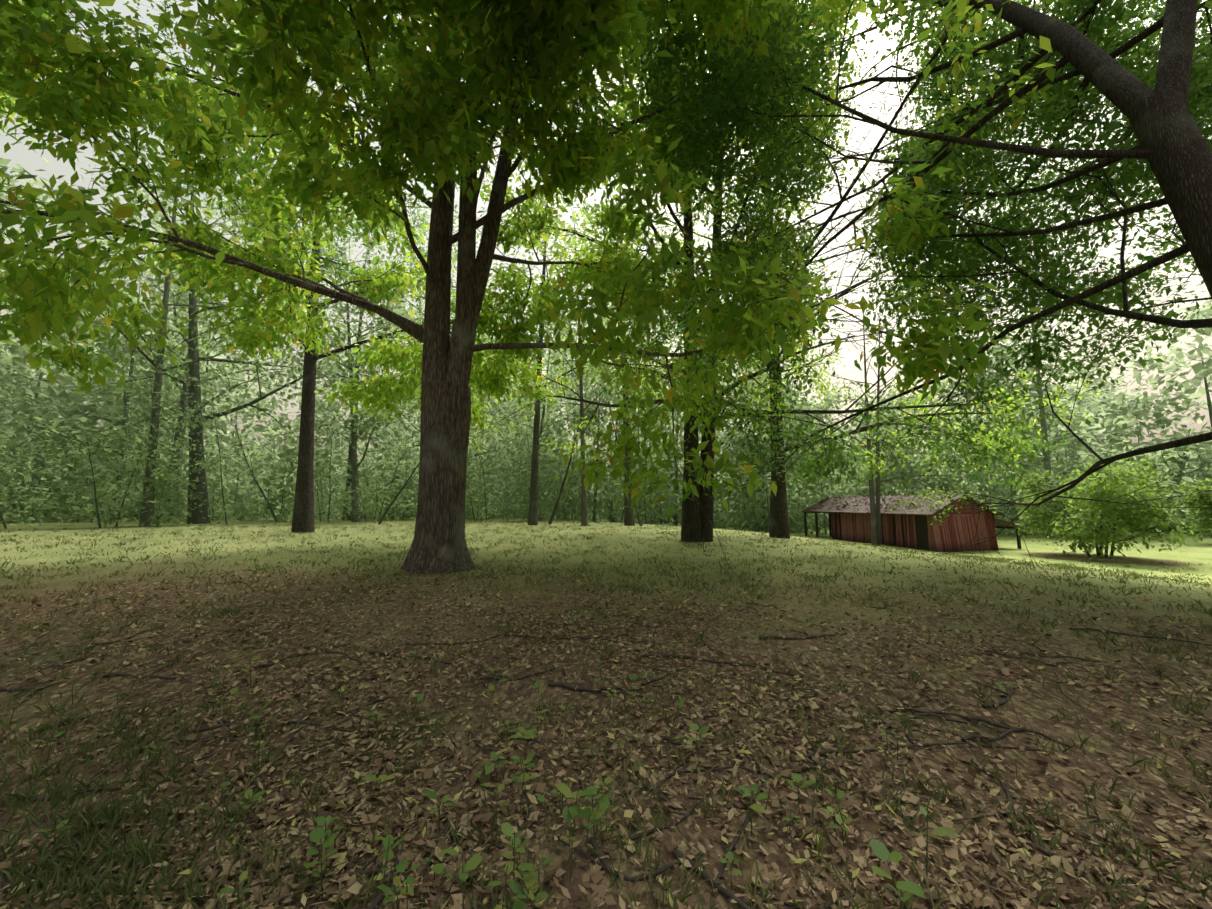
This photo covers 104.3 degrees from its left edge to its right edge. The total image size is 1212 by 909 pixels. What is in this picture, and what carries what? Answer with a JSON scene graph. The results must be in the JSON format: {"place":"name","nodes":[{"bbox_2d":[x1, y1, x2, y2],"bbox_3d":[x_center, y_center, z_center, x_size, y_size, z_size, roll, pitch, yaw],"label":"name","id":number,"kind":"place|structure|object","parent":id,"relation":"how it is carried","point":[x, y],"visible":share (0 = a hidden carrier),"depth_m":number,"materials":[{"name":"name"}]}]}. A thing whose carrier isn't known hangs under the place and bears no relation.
{"place":"outdoors","nodes":[
{"label":"outdoors","id":0,"kind":"place"},
{"bbox_2d":[0,441,1211,908],"bbox_3d":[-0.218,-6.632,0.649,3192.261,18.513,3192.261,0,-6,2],"label":"ground","id":1,"kind":"structure","parent":0,"point":[1196,553],"depth_m":3.63,"materials":[{"name":"brown soil"}]},
{"bbox_2d":[0,40,332,526],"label":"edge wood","id":2,"kind":"object","parent":1,"relation":"on","point":[145,515],"depth_m":24.51,"materials":[{"name":"green plant"}]},
{"bbox_2d":[79,0,524,532],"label":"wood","id":3,"kind":"object","parent":1,"relation":"on","point":[303,516],"depth_m":18.91,"materials":[{"name":"green plant"}]},
{"bbox_2d":[0,359,831,531],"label":"leaves","id":4,"kind":"object","parent":1,"relation":"on","point":[159,482],"visible":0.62,"depth_m":26.22,"materials":[{"name":"green plant"}]},
{"bbox_2d":[321,159,555,400],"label":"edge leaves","id":5,"kind":"object","parent":1,"relation":"on","point":[422,293],"depth_m":28.29,"materials":[{"name":"green plant"}]},
{"bbox_2d":[0,96,996,501],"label":"forest leaves","id":6,"kind":"object","parent":1,"relation":"on","point":[324,366],"visible":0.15,"depth_m":34.62,"materials":[{"name":"green plant"}]},
{"bbox_2d":[0,0,1039,585],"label":"tree","id":7,"kind":"object","parent":1,"relation":"on","point":[80,94],"depth_m":6.65,"materials":[{"name":"green plant"}]},
{"bbox_2d":[0,222,1141,534],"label":"tree trunks","id":8,"kind":"object","parent":1,"relation":"on","point":[354,464],"visible":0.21,"depth_m":33.78,"materials":[{"name":"brown plant"}]},
{"bbox_2d":[489,194,671,525],"bbox_3d":[-1.631,-5.772,25.783,10.022,19.391,13.497,-3,-7,23],"label":"tree","id":9,"kind":"object","parent":1,"relation":"on","point":[598,206],"depth_m":26.04,"materials":[{"name":"green plant"}]},
{"bbox_2d":[453,125,723,524],"bbox_3d":[-3.406,-8.901,25.964,11.620,25.571,19.265,5,-8,-42],"label":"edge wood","id":10,"kind":"object","parent":1,"relation":"on","point":[533,511],"depth_m":25.30,"materials":[{"name":"green plant"}]},
{"bbox_2d":[0,602,1210,908],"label":"sticks","id":11,"kind":"object","parent":1,"relation":"on","point":[602,862],"visible":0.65,"depth_m":2.66,"materials":[{"name":"brown wood"}]},
{"bbox_2d":[0,372,1211,536],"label":"under wood","id":12,"kind":"object","parent":1,"relation":"on","point":[212,518],"visible":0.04,"depth_m":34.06,"materials":[{"name":"brown plant"}]},
{"bbox_2d":[0,217,1211,505],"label":"forest leaves","id":13,"kind":"object","parent":1,"relation":"on","point":[1108,419],"visible":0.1,"depth_m":42.58,"materials":[{"name":"green plant"}]},
{"bbox_2d":[0,155,1211,531],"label":"forest wood","id":14,"kind":"object","parent":1,"relation":"on","point":[196,437],"visible":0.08,"depth_m":29.79,"materials":[{"name":"brown plant"}]},
{"bbox_2d":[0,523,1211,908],"bbox_3d":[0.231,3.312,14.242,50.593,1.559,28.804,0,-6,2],"label":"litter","id":15,"kind":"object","parent":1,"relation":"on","point":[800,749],"visible":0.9,"depth_m":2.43,"materials":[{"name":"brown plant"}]},
{"bbox_2d":[0,520,1211,908],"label":"grass tufts","id":16,"kind":"object","parent":1,"relation":"on","point":[140,850],"visible":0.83,"depth_m":2.40,"materials":[{"name":"green plant"}]},
{"bbox_2d":[513,80,813,525],"bbox_3d":[1.395,-9.865,27.874,15.786,28.040,18.056,5,-8,-38],"label":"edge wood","id":17,"kind":"object","parent":1,"relation":"on","point":[629,519],"depth_m":26.05,"materials":[{"name":"green plant"}]},
{"bbox_2d":[235,401,1181,525],"bbox_3d":[11.171,1.157,30.486,70.824,8.413,7.738,0,-6,-5],"label":"dead wood","id":18,"kind":"object","parent":1,"relation":"on","point":[406,483],"visible":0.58,"depth_m":27.67,"materials":[{"name":"brown wood"}]},
{"bbox_2d":[468,0,1105,541],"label":"tree","id":19,"kind":"object","parent":1,"relation":"on","point":[964,8],"depth_m":12.84,"materials":[{"name":"green plant"}]},
{"bbox_2d":[588,10,1045,538],"bbox_3d":[6.906,-7.610,19.035,15.581,21.831,11.895,0,-6,2],"label":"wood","id":20,"kind":"object","parent":1,"relation":"on","point":[779,517],"depth_m":17.40,"materials":[{"name":"green plant"}]},
{"bbox_2d":[528,0,1211,569],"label":"tree","id":21,"kind":"object","parent":1,"relation":"on","point":[1132,174],"depth_m":7.89,"materials":[{"name":"green plant"}]},
{"bbox_2d":[785,271,1018,545],"bbox_3d":[16.675,-2.662,28.833,13.719,16.404,10.034,-4,-7,34],"label":"tree","id":22,"kind":"object","parent":1,"relation":"on","point":[876,536],"depth_m":28.11,"materials":[{"name":"green plant"}]},
{"bbox_2d":[804,512,1020,548],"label":"wooden posts","id":23,"kind":"object","parent":1,"relation":"on","point":[830,532],"visible":0.29,"depth_m":34.77,"materials":[{"name":"brown wood"}]},
{"bbox_2d":[831,513,936,551],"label":"barn wall","id":24,"kind":"structure","parent":23,"relation":"attached to","point":[858,524],"depth_m":28.50,"materials":[{"name":"red wood"}]},
{"bbox_2d":[832,513,994,551],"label":"barn","id":25,"kind":"structure","parent":1,"relation":"on","point":[921,532],"depth_m":26.21,"materials":[{"name":"red wood"}]},
{"bbox_2d":[802,494,1020,526],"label":"barn roof","id":26,"kind":"structure","parent":25,"relation":"on","point":[924,510],"depth_m":28.26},
{"bbox_2d":[805,491,1002,512],"bbox_3d":[18.411,3.254,30.971,5.014,1.590,12.364,1,-6,-9],"label":"roof debris","id":27,"kind":"object","parent":26,"relation":"on","point":[843,504],"visible":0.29,"depth_m":31.05,"materials":[{"name":"green plant"}]},
{"bbox_2d":[887,486,1003,526],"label":"vines","id":28,"kind":"object","parent":26,"relation":"on","point":[940,502],"visible":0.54,"depth_m":25.41,"materials":[{"name":"green plant"}]},
{"bbox_2d":[930,499,998,551],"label":"barn wall","id":29,"kind":"structure","parent":25,"relation":"attached to","point":[957,528],"depth_m":25.33,"materials":[{"name":"red wood"}]},
{"bbox_2d":[912,182,1163,538],"bbox_3d":[31.607,-7.202,37.234,15.570,27.255,13.390,-4,-7,35],"label":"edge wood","id":30,"kind":"object","parent":1,"relation":"on","point":[1044,430],"depth_m":34.49,"materials":[{"name":"green plant"}]},
{"bbox_2d":[1006,450,1202,559],"bbox_3d":[23.174,2.573,22.429,6.910,5.400,6.944,0,-6,2],"label":"bush","id":31,"kind":"object","parent":1,"relation":"on","point":[1113,481],"depth_m":21.00,"materials":[{"name":"green plant"}]},
{"bbox_2d":[1167,478,1211,542],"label":"bush leaves","id":32,"kind":"object","parent":1,"relation":"on","point":[1202,501],"depth_m":28.68,"materials":[{"name":"green plant"}]},
{"bbox_2d":[0,0,1211,464],"label":"sky","id":33,"kind":"structure","parent":0,"point":[31,161],"materials":[{"name":"white"}]}
]}

